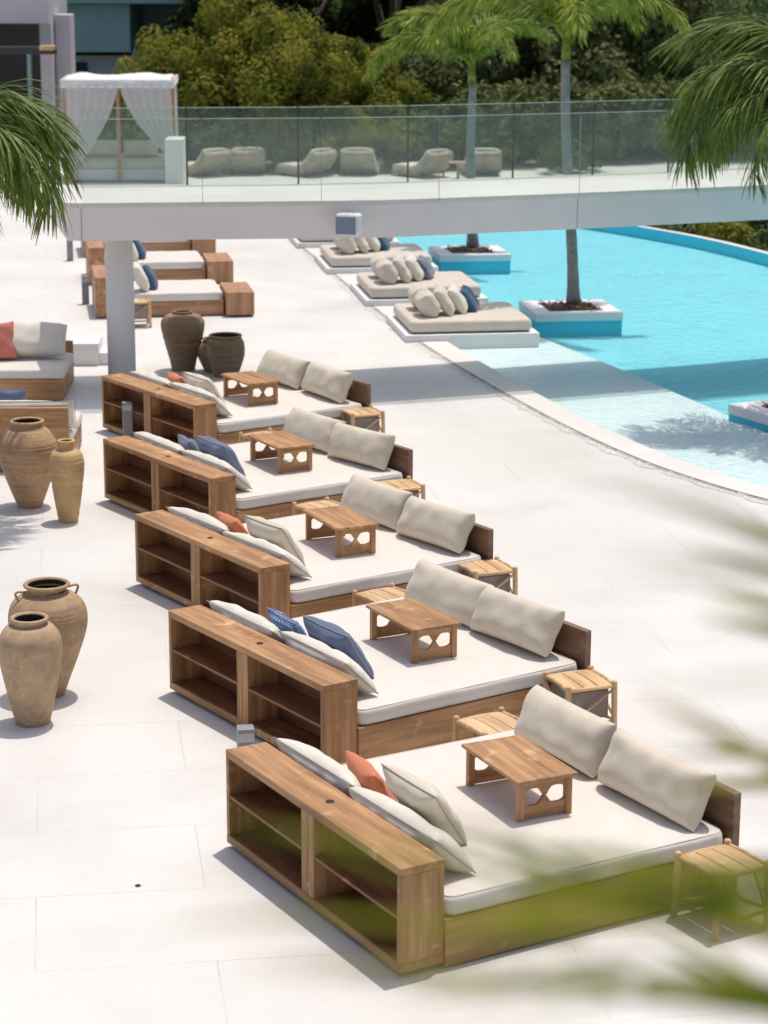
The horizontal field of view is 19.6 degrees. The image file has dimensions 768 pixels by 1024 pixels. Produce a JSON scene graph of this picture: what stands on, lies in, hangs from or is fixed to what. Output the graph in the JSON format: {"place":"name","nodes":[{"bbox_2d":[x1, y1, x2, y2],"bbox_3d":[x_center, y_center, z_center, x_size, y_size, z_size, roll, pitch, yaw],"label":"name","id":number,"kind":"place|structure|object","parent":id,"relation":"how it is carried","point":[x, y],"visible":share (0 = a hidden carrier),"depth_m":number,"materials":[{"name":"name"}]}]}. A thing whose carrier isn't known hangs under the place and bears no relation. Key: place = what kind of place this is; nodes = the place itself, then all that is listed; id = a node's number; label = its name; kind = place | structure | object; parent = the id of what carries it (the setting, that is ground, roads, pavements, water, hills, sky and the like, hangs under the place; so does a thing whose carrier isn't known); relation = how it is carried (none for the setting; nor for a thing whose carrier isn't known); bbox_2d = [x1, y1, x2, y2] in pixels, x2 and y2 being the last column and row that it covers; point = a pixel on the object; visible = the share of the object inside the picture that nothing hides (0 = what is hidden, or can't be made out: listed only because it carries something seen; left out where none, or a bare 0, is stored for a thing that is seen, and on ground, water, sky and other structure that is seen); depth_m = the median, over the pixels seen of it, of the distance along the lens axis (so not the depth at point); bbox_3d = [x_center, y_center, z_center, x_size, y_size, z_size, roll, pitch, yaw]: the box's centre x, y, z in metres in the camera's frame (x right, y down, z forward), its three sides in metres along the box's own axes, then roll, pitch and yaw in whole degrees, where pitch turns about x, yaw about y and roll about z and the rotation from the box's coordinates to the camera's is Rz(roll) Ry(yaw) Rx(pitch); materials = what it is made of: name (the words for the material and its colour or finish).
{"place":"outdoors","nodes":[
{"label":"outdoors","id":0,"kind":"place"},
{"bbox_2d":[0,144,767,1023],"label":"deck","id":1,"kind":"structure","parent":0,"point":[112,774],"depth_m":18.99,"materials":[{"name":"concrete"}]},
{"bbox_2d":[0,417,57,508],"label":"clay jar","id":2,"kind":"object","parent":1,"relation":"on","point":[28,445],"visible":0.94,"depth_m":24.87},
{"bbox_2d":[0,611,61,727],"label":"clay jar","id":3,"kind":"object","parent":1,"relation":"on","point":[30,653],"visible":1,"depth_m":17.89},
{"bbox_2d":[0,341,73,399],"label":"platform sofa","id":4,"kind":"object","parent":1,"relation":"on","point":[45,378],"visible":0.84,"depth_m":31.00,"materials":[{"name":"brown wood"}]},
{"bbox_2d":[0,322,66,357],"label":"bolster cushion","id":5,"kind":"object","parent":4,"relation":"on","point":[39,339],"visible":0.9,"depth_m":31.60,"materials":[{"name":"beige fabric"}]},
{"bbox_2d":[0,407,81,470],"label":"platform sofa","id":6,"kind":"object","parent":1,"relation":"on","point":[56,422],"visible":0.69,"depth_m":26.71,"materials":[{"name":"brown wood"}]},
{"bbox_2d":[0,78,91,243],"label":"palm tree","id":7,"kind":"object","parent":1,"relation":"on","point":[20,163],"visible":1,"depth_m":23.62,"materials":[{"name":"plant"}]},
{"bbox_2d":[8,577,87,697],"bbox_3d":[-2.827,1.068,18.748,0.666,0.982,0.666,0,14,0],"label":"clay jar","id":8,"kind":"object","parent":1,"relation":"on","point":[59,604],"visible":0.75,"depth_m":18.53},
{"bbox_2d":[49,438,84,522],"bbox_3d":[-3.485,-0.346,24.463,0.390,0.918,0.390,0,14,0],"label":"clay jar","id":9,"kind":"object","parent":1,"relation":"on","point":[66,464],"visible":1,"depth_m":24.33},
{"bbox_2d":[69,335,107,365],"bbox_3d":[-4.374,-2.473,34.054,0.870,0.340,0.750,-1,14,-3],"label":"stone bench","id":10,"kind":"object","parent":1,"relation":"on","point":[89,350],"visible":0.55,"depth_m":33.71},
{"bbox_2d":[59,72,178,180],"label":"cabana","id":11,"kind":"object","parent":1,"relation":"on","point":[96,94],"visible":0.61,"depth_m":59.76,"materials":[{"name":"white fabric"}]},
{"bbox_2d":[105,240,135,374],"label":"column","id":12,"kind":"structure","parent":1,"relation":"on","point":[119,277],"depth_m":31.69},
{"bbox_2d":[50,167,767,240],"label":"bridge","id":13,"kind":"structure","parent":12,"relation":"on","point":[301,210],"depth_m":31.60,"materials":[{"name":"concrete"}]},
{"bbox_2d":[81,99,675,184],"bbox_3d":[3.202,-5.865,34.710,15.880,1.130,0.897,-5,15,-19],"label":"glass balustrade","id":14,"kind":"object","parent":13,"relation":"on","point":[186,136],"visible":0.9,"depth_m":33.21,"materials":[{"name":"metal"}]},
{"bbox_2d":[81,239,215,255],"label":"daybed","id":15,"kind":"object","parent":1,"relation":"on","point":[203,246],"visible":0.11,"depth_m":45.80,"materials":[{"name":"brown wood"}]},
{"bbox_2d":[85,241,232,283],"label":"daybed","id":16,"kind":"object","parent":1,"relation":"on","point":[217,268],"visible":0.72,"depth_m":42.05,"materials":[{"name":"fabric"}]},
{"bbox_2d":[91,265,253,317],"bbox_3d":[-3.708,-3.868,38.850,2.700,0.700,1.800,-2,14,-9],"label":"daybed","id":17,"kind":"object","parent":1,"relation":"on","point":[210,297],"visible":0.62,"depth_m":38.26,"materials":[{"name":"fabric"}]},
{"bbox_2d":[165,136,185,184],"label":"white wall","id":18,"kind":"structure","parent":1,"relation":"on","point":[175,159],"depth_m":59.06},
{"bbox_2d":[161,309,204,371],"bbox_3d":[-3.011,-2.570,33.315,0.658,0.898,0.660,0,14,0],"label":"clay jar","id":19,"kind":"object","parent":1,"relation":"on","point":[182,330],"visible":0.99,"depth_m":33.09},
{"bbox_2d":[188,148,231,176],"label":"rattan lounger","id":20,"kind":"object","parent":1,"relation":"on","point":[212,160],"visible":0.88,"depth_m":61.67,"materials":[{"name":"beige fabric"}]},
{"bbox_2d":[178,110,248,160],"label":"shrub","id":21,"kind":"object","parent":1,"relation":"on","point":[213,132],"visible":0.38,"depth_m":62.87,"materials":[{"name":"green plant"}]},
{"bbox_2d":[206,332,244,377],"bbox_3d":[-2.341,-2.318,32.890,0.570,0.623,0.571,0,14,0],"label":"clay jar","id":22,"kind":"object","parent":1,"relation":"on","point":[225,351],"visible":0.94,"depth_m":32.68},
{"bbox_2d":[101,373,370,444],"bbox_3d":[-1.931,-1.371,28.928,2.616,0.730,2.416,-10,17,-34],"label":"daybed","id":23,"kind":"object","parent":1,"relation":"on","point":[167,413],"visible":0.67,"depth_m":28.28,"materials":[{"name":"brown wood"}]},
{"bbox_2d":[221,371,279,406],"bbox_3d":[-1.731,-1.599,28.819,0.460,0.300,0.820,-8,16,-29],"label":"coffee table","id":24,"kind":"object","parent":23,"relation":"on","point":[252,380],"visible":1,"depth_m":28.61,"materials":[{"name":"brown wood"}]},
{"bbox_2d":[256,349,310,388],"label":"back cushion","id":25,"kind":"object","parent":23,"relation":"on","point":[286,369],"visible":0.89,"depth_m":29.66,"materials":[{"name":"beige fabric"}]},
{"bbox_2d":[301,361,352,403],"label":"back cushion","id":26,"kind":"object","parent":23,"relation":"on","point":[328,382],"visible":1,"depth_m":28.77,"materials":[{"name":"beige fabric"}]},
{"bbox_2d":[225,147,265,174],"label":"rattan lounger","id":27,"kind":"object","parent":1,"relation":"on","point":[248,159],"visible":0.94,"depth_m":62.06,"materials":[{"name":"fabric"}]},
{"bbox_2d":[103,435,412,523],"bbox_3d":[-1.440,-0.421,25.177,2.616,0.730,2.416,-9,17,-34],"label":"daybed","id":28,"kind":"object","parent":1,"relation":"on","point":[140,476],"visible":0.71,"depth_m":24.53,"materials":[{"name":"brown wood"}]},
{"bbox_2d":[195,435,245,476],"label":"scatter cushion","id":29,"kind":"object","parent":28,"relation":"on","point":[216,448],"visible":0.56,"depth_m":24.38,"materials":[{"name":"blue fabric"}]},
{"bbox_2d":[247,431,314,473],"bbox_3d":[-1.167,-0.675,25.169,0.460,0.300,0.820,-7,16,-28],"label":"coffee table","id":30,"kind":"object","parent":28,"relation":"on","point":[282,443],"visible":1,"depth_m":24.96,"materials":[{"name":"brown wood"}]},
{"bbox_2d":[283,407,345,452],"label":"back cushion","id":31,"kind":"object","parent":28,"relation":"on","point":[313,428],"visible":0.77,"depth_m":25.92,"materials":[{"name":"beige fabric"}]},
{"bbox_2d":[327,422,394,469],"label":"back cushion","id":32,"kind":"object","parent":28,"relation":"on","point":[371,448],"visible":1,"depth_m":25.08,"materials":[{"name":"beige fabric"}]},
{"bbox_2d":[213,108,313,169],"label":"shrub","id":33,"kind":"object","parent":1,"relation":"on","point":[281,151],"visible":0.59,"depth_m":62.68,"materials":[{"name":"green plant"}]},
{"bbox_2d":[274,148,337,177],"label":"rattan lounger","id":34,"kind":"object","parent":1,"relation":"on","point":[310,163],"visible":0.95,"depth_m":61.87,"materials":[{"name":"fabric"}]},
{"bbox_2d":[135,510,493,620],"bbox_3d":[-0.704,0.438,21.787,2.616,0.730,2.416,-9,17,-33],"label":"daybed","id":35,"kind":"object","parent":1,"relation":"on","point":[185,562],"visible":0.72,"depth_m":21.15,"materials":[{"name":"brown wood"}]},
{"bbox_2d":[220,530,311,577],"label":"bolster cushion","id":36,"kind":"object","parent":35,"relation":"on","point":[298,568],"visible":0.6,"depth_m":20.60,"materials":[{"name":"beige fabric"}]},
{"bbox_2d":[243,514,304,565],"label":"scatter cushion","id":37,"kind":"object","parent":35,"relation":"on","point":[277,534],"visible":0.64,"depth_m":20.95,"materials":[{"name":"beige fabric"}]},
{"bbox_2d":[302,505,378,557],"bbox_3d":[-0.428,0.191,21.755,0.459,0.300,0.820,-6,16,-24],"label":"coffee table","id":38,"kind":"object","parent":35,"relation":"on","point":[338,522],"visible":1,"depth_m":21.53,"materials":[{"name":"brown wood"}]},
{"bbox_2d":[340,473,412,529],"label":"back cushion","id":39,"kind":"object","parent":35,"relation":"on","point":[379,503],"visible":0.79,"depth_m":22.50,"materials":[{"name":"beige fabric"}]},
{"bbox_2d":[396,496,474,552],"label":"back cushion","id":40,"kind":"object","parent":35,"relation":"on","point":[443,526],"visible":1,"depth_m":21.64,"materials":[{"name":"beige fabric"}]},
{"bbox_2d":[282,120,364,163],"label":"shrub","id":41,"kind":"object","parent":1,"relation":"on","point":[306,142],"visible":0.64,"depth_m":62.67,"materials":[{"name":"green plant"}]},
{"bbox_2d":[340,147,384,175],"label":"rattan lounger","id":42,"kind":"object","parent":1,"relation":"on","point":[358,160],"visible":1,"depth_m":62.08,"materials":[{"name":"fabric"}]},
{"bbox_2d":[341,405,384,432],"bbox_3d":[-0.281,-1.093,28.415,0.472,0.456,0.472,-5,15,-21],"label":"side stool","id":43,"kind":"object","parent":1,"relation":"on","point":[368,418],"visible":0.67,"depth_m":28.26,"materials":[{"name":"brown wood"}]},
{"bbox_2d":[314,244,437,277],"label":"pool daybed","id":44,"kind":"object","parent":1,"relation":"on","point":[330,259],"visible":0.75,"depth_m":43.66,"materials":[{"name":"beige fabric"}]},
{"bbox_2d":[324,101,429,161],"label":"shrub","id":45,"kind":"object","parent":1,"relation":"on","point":[362,134],"visible":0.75,"depth_m":62.86,"materials":[{"name":"green plant"}]},
{"bbox_2d":[168,597,590,763],"bbox_3d":[-0.059,1.247,18.593,2.616,0.730,2.416,-9,17,-33],"label":"daybed","id":46,"kind":"object","parent":1,"relation":"on","point":[237,673],"visible":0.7,"depth_m":17.89,"materials":[{"name":"brown wood"}]},
{"bbox_2d":[207,600,285,644],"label":"bolster cushion","id":47,"kind":"object","parent":46,"relation":"on","point":[252,620],"visible":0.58,"depth_m":18.40,"materials":[{"name":"beige fabric"}]},
{"bbox_2d":[278,630,378,693],"bbox_3d":[-0.451,1.192,17.715,0.207,0.428,1.068,-52,33,-12],"label":"bolster cushion","id":48,"kind":"object","parent":46,"relation":"on","point":[324,653],"visible":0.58,"depth_m":17.42,"materials":[{"name":"beige fabric"}]},
{"bbox_2d":[302,615,374,678],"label":"scatter cushion","id":49,"kind":"object","parent":46,"relation":"on","point":[333,636],"visible":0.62,"depth_m":17.71,"materials":[{"name":"blue fabric"}]},
{"bbox_2d":[366,598,460,663],"bbox_3d":[0.241,0.993,18.590,0.460,0.300,0.820,-7,16,-27],"label":"coffee table","id":50,"kind":"object","parent":46,"relation":"on","point":[415,619],"visible":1,"depth_m":18.39,"materials":[{"name":"brown wood"}]},
{"bbox_2d":[404,558,494,626],"bbox_3d":[0.563,0.713,19.492,0.300,0.413,1.031,24,-3,-39],"label":"back cushion","id":51,"kind":"object","parent":46,"relation":"on","point":[452,594],"visible":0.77,"depth_m":19.33,"materials":[{"name":"beige fabric"}]},
{"bbox_2d":[470,585,564,656],"bbox_3d":[1.115,0.910,18.686,0.306,0.413,1.031,25,-5,-36],"label":"back cushion","id":52,"kind":"object","parent":46,"relation":"on","point":[527,624],"visible":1,"depth_m":18.48,"materials":[{"name":"beige fabric"}]},
{"bbox_2d":[391,149,453,177],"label":"rattan lounger","id":53,"kind":"object","parent":1,"relation":"on","point":[428,163],"visible":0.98,"depth_m":61.74,"materials":[{"name":"fabric"}]},
{"bbox_2d":[378,110,480,162],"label":"shrub","id":54,"kind":"object","parent":1,"relation":"on","point":[454,135],"visible":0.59,"depth_m":63.66,"materials":[{"name":"green plant"}]},
{"bbox_2d":[138,470,767,1017],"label":"palm tree","id":55,"kind":"object","parent":1,"relation":"on","point":[728,910],"visible":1,"depth_m":1.63,"materials":[{"name":"green plant"}]},
{"bbox_2d":[226,730,740,971],"bbox_3d":[0.632,2.105,15.209,2.616,0.730,2.416,-8,16,-29],"label":"daybed","id":56,"kind":"object","parent":1,"relation":"on","point":[268,784],"visible":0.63,"depth_m":14.68,"materials":[{"name":"brown wood"}]},
{"bbox_2d":[273,737,363,797],"bbox_3d":[-0.363,1.814,15.262,0.428,0.213,1.068,42,-11,-33],"label":"bolster cushion","id":57,"kind":"object","parent":56,"relation":"on","point":[329,770],"visible":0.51,"depth_m":15.11,"materials":[{"name":"beige fabric"}]},
{"bbox_2d":[345,751,397,801],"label":"scatter cushion","id":58,"kind":"object","parent":56,"relation":"on","point":[366,773],"visible":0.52,"depth_m":14.83,"materials":[{"name":"orange fabric"}]},
{"bbox_2d":[346,786,475,873],"bbox_3d":[0.169,2.043,14.347,0.428,0.219,1.068,42,-11,-34],"label":"bolster cushion","id":59,"kind":"object","parent":56,"relation":"on","point":[382,806],"visible":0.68,"depth_m":14.13,"materials":[{"name":"beige fabric"}]},
{"bbox_2d":[381,763,467,845],"bbox_3d":[0.266,1.921,14.595,0.214,0.528,0.588,-44,38,-17],"label":"scatter cushion","id":60,"kind":"object","parent":56,"relation":"on","point":[409,790],"visible":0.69,"depth_m":14.41,"materials":[{"name":"beige fabric"}]},
{"bbox_2d":[461,735,577,822],"bbox_3d":[0.922,1.831,15.283,0.460,0.300,0.820,-6,16,-25],"label":"coffee table","id":61,"kind":"object","parent":56,"relation":"on","point":[523,764],"visible":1,"depth_m":15.10,"materials":[{"name":"brown wood"}]},
{"bbox_2d":[514,684,616,777],"bbox_3d":[1.300,1.575,16.085,0.296,0.413,1.031,24,0,-32],"label":"back cushion","id":62,"kind":"object","parent":56,"relation":"on","point":[573,735],"visible":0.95,"depth_m":15.87,"materials":[{"name":"beige fabric"}]},
{"bbox_2d":[598,727,715,831],"bbox_3d":[1.851,1.815,15.161,0.300,0.413,1.031,20,2,-35],"label":"back cushion","id":63,"kind":"object","parent":56,"relation":"on","point":[637,769],"visible":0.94,"depth_m":14.99,"materials":[{"name":"beige fabric"}]},
{"bbox_2d":[452,707,518,741],"bbox_3d":[0.833,1.800,16.982,0.472,0.456,0.472,-8,16,-29],"label":"side stool","id":64,"kind":"object","parent":1,"relation":"on","point":[501,719],"visible":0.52,"depth_m":16.95,"materials":[{"name":"brown wood"}]},
{"bbox_2d":[457,556,517,595],"bbox_3d":[0.978,0.713,21.289,0.472,0.456,0.472,-5,15,-21],"label":"side stool","id":65,"kind":"object","parent":1,"relation":"on","point":[496,571],"visible":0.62,"depth_m":21.14,"materials":[{"name":"brown wood"}]},
{"bbox_2d":[427,93,551,161],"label":"shrub","id":66,"kind":"object","parent":1,"relation":"on","point":[482,139],"visible":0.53,"depth_m":64.30,"materials":[{"name":"green plant"}]},
{"bbox_2d":[442,77,586,162],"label":"shrub","id":67,"kind":"object","parent":1,"relation":"on","point":[531,144],"visible":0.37,"depth_m":64.97,"materials":[{"name":"green plant"}]},
{"bbox_2d":[286,239,767,504],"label":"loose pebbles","id":68,"kind":"object","parent":1,"relation":"on","point":[485,386],"visible":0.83,"depth_m":30.75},
{"bbox_2d":[302,248,767,500],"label":"drain channel","id":69,"kind":"object","parent":1,"relation":"on","point":[472,375],"visible":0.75,"depth_m":29.96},
{"bbox_2d":[305,248,767,499],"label":"pool coping","id":70,"kind":"object","parent":1,"relation":"on","point":[515,390],"visible":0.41,"depth_m":29.86,"materials":[{"name":"beige stone"}]},
{"bbox_2d":[492,76,619,160],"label":"shrub","id":71,"kind":"object","parent":1,"relation":"on","point":[545,131],"visible":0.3,"depth_m":65.19,"materials":[{"name":"green plant"}]},
{"bbox_2d":[538,140,591,173],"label":"tree","id":72,"kind":"object","parent":1,"relation":"on","point":[549,153],"visible":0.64,"depth_m":62.71,"materials":[{"name":"green plant"}]},
{"bbox_2d":[542,665,617,726],"bbox_3d":[1.581,1.544,18.005,0.472,0.456,0.472,-5,15,-21],"label":"side stool","id":73,"kind":"object","parent":1,"relation":"on","point":[588,690],"visible":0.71,"depth_m":17.87,"materials":[{"name":"brown wood"}]},
{"bbox_2d":[551,74,670,160],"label":"shrub","id":74,"kind":"object","parent":1,"relation":"on","point":[617,91],"visible":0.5,"depth_m":65.68,"materials":[{"name":"green plant"}]},
{"bbox_2d":[670,838,767,941],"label":"side stool","id":75,"kind":"object","parent":1,"relation":"on","point":[727,849],"visible":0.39,"depth_m":14.46,"materials":[{"name":"brown wood"}]},
{"bbox_2d":[395,229,767,415],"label":"pool floor","id":76,"kind":"structure","parent":0,"point":[694,324],"depth_m":42.44,"materials":[{"name":"teal tile"}]},
{"bbox_2d":[428,245,510,273],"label":"pool planter","id":77,"kind":"object","parent":76,"relation":"on","point":[486,259],"visible":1,"depth_m":45.52,"materials":[{"name":"blue tile"}]},
{"bbox_2d":[362,1,556,248],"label":"palm tree","id":78,"kind":"object","parent":77,"relation":"in","point":[469,43],"visible":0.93,"depth_m":45.54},
{"bbox_2d":[519,299,622,336],"bbox_3d":[3.251,-3.436,38.897,1.520,0.486,1.520,-2,14,-8],"label":"pool planter","id":79,"kind":"object","parent":76,"relation":"on","point":[562,318],"visible":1,"depth_m":38.24,"materials":[{"name":"blue tile"}]},
{"bbox_2d":[418,0,690,304],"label":"palm tree","id":80,"kind":"object","parent":79,"relation":"in","point":[567,19],"visible":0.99,"depth_m":38.01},
{"bbox_2d":[460,337,767,486],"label":"pool ledge","id":81,"kind":"object","parent":76,"relation":"on","point":[642,411],"visible":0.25,"depth_m":31.33,"materials":[{"name":"white tile"}]},
{"bbox_2d":[350,271,487,313],"bbox_3d":[0.615,-4.018,40.569,2.200,0.491,2.150,-2,14,-8],"label":"pool daybed","id":82,"kind":"object","parent":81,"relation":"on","point":[368,289],"visible":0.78,"depth_m":39.80,"materials":[{"name":"beige fabric"}]},
{"bbox_2d":[386,302,539,351],"bbox_3d":[1.280,-3.108,36.978,2.200,0.491,2.150,-2,14,-8],"label":"pool daybed","id":83,"kind":"object","parent":81,"relation":"on","point":[497,325],"visible":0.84,"depth_m":36.07,"materials":[{"name":"beige fabric"}]},
{"bbox_2d":[728,400,767,432],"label":"pool planter","id":84,"kind":"object","parent":76,"relation":"on","point":[754,414],"visible":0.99,"depth_m":30.27,"materials":[{"name":"blue tile"}]},
{"bbox_2d":[647,12,767,204],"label":"palm tree","id":85,"kind":"object","parent":84,"relation":"on","point":[741,94],"visible":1,"depth_m":29.05,"materials":[{"name":"plant"}]},
{"bbox_2d":[586,226,767,266],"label":"pool rim","id":86,"kind":"object","parent":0,"point":[744,253],"visible":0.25,"depth_m":49.63,"materials":[{"name":"blue tile"}]},
{"bbox_2d":[647,221,754,233],"bbox_3d":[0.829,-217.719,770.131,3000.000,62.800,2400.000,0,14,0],"label":"ground","id":87,"kind":"structure","parent":0,"point":[684,225],"depth_m":62.13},
{"bbox_2d":[0,0,75,151],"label":"grey house","id":88,"kind":"structure","parent":87,"relation":"on","point":[37,39],"depth_m":69.15,"materials":[{"name":"concrete"}]},
{"bbox_2d":[67,0,204,105],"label":"teal house","id":89,"kind":"structure","parent":87,"relation":"on","point":[106,31],"depth_m":83.45,"materials":[{"name":"metal"}]},
{"bbox_2d":[110,37,239,159],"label":"tree","id":90,"kind":"object","parent":87,"relation":"on","point":[193,59],"visible":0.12,"depth_m":65.24,"materials":[{"name":"green plant"}]},
{"bbox_2d":[133,0,350,124],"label":"tree","id":91,"kind":"object","parent":87,"relation":"on","point":[230,22],"visible":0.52,"depth_m":64.18,"materials":[{"name":"green plant"}]},
{"bbox_2d":[160,0,404,63],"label":"tree","id":92,"kind":"object","parent":87,"relation":"on","point":[183,17],"visible":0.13,"depth_m":81.64,"materials":[{"name":"green plant"}]},
{"bbox_2d":[179,14,405,160],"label":"tree","id":93,"kind":"object","parent":87,"relation":"on","point":[293,62],"visible":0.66,"depth_m":63.04,"materials":[{"name":"green plant"}]},
{"bbox_2d":[280,36,436,163],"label":"tree","id":94,"kind":"object","parent":87,"relation":"on","point":[406,95],"visible":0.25,"depth_m":66.00,"materials":[{"name":"green plant"}]},
{"bbox_2d":[239,0,501,100],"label":"tree","id":95,"kind":"object","parent":87,"relation":"on","point":[395,6],"visible":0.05,"depth_m":77.35,"materials":[{"name":"green plant"}]},
{"bbox_2d":[346,27,509,144],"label":"tree","id":96,"kind":"object","parent":87,"relation":"on","point":[434,73],"visible":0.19,"depth_m":67.36,"materials":[{"name":"green plant"}]},
{"bbox_2d":[319,0,580,54],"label":"tree","id":97,"kind":"object","parent":87,"relation":"on","point":[354,24],"visible":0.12,"depth_m":84.62,"materials":[{"name":"green plant"}]},
{"bbox_2d":[419,0,634,97],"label":"tree","id":98,"kind":"object","parent":87,"relation":"on","point":[489,63],"visible":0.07,"depth_m":68.30,"materials":[{"name":"green plant"}]},
{"bbox_2d":[481,0,725,91],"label":"tree","id":99,"kind":"object","parent":87,"relation":"on","point":[655,36],"visible":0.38,"depth_m":68.77,"materials":[{"name":"green plant"}]},
{"bbox_2d":[596,0,758,83],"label":"tree","id":100,"kind":"object","parent":87,"relation":"on","point":[655,64],"visible":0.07,"depth_m":72.28,"materials":[{"name":"green plant"}]},
{"bbox_2d":[697,221,767,246],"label":"shrub","id":101,"kind":"object","parent":87,"relation":"on","point":[722,230],"visible":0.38,"depth_m":51.93,"materials":[{"name":"green plant"}]},
{"bbox_2d":[707,0,767,155],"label":"tree","id":102,"kind":"object","parent":87,"relation":"on","point":[747,10],"visible":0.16,"depth_m":69.37,"materials":[{"name":"green plant"}]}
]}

